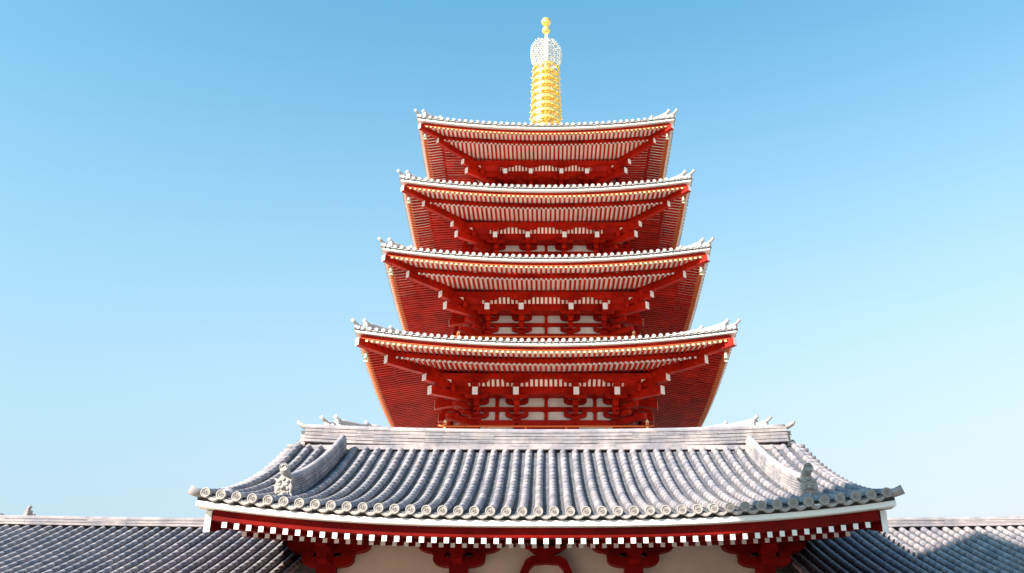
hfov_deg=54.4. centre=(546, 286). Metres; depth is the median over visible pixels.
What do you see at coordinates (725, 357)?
wind bell
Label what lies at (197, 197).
sky
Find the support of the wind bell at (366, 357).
hanging from the pagoda
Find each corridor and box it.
[0,515,315,572]
[776,516,1023,572]
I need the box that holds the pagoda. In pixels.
[319,17,772,428]
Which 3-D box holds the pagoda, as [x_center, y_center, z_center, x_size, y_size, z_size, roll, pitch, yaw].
[0.000,3.937,63.883,26.000,53.306,24.205,0,-27,0]
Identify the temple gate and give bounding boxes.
[187,420,904,572]
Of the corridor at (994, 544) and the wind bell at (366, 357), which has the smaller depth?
the corridor at (994, 544)
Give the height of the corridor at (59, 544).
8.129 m
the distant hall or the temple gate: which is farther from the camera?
the distant hall
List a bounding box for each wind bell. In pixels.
[363,349,367,361]
[724,349,728,361]
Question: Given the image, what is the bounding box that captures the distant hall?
[0,505,35,514]
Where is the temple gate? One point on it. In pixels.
(719, 499)
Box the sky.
[0,0,1023,517]

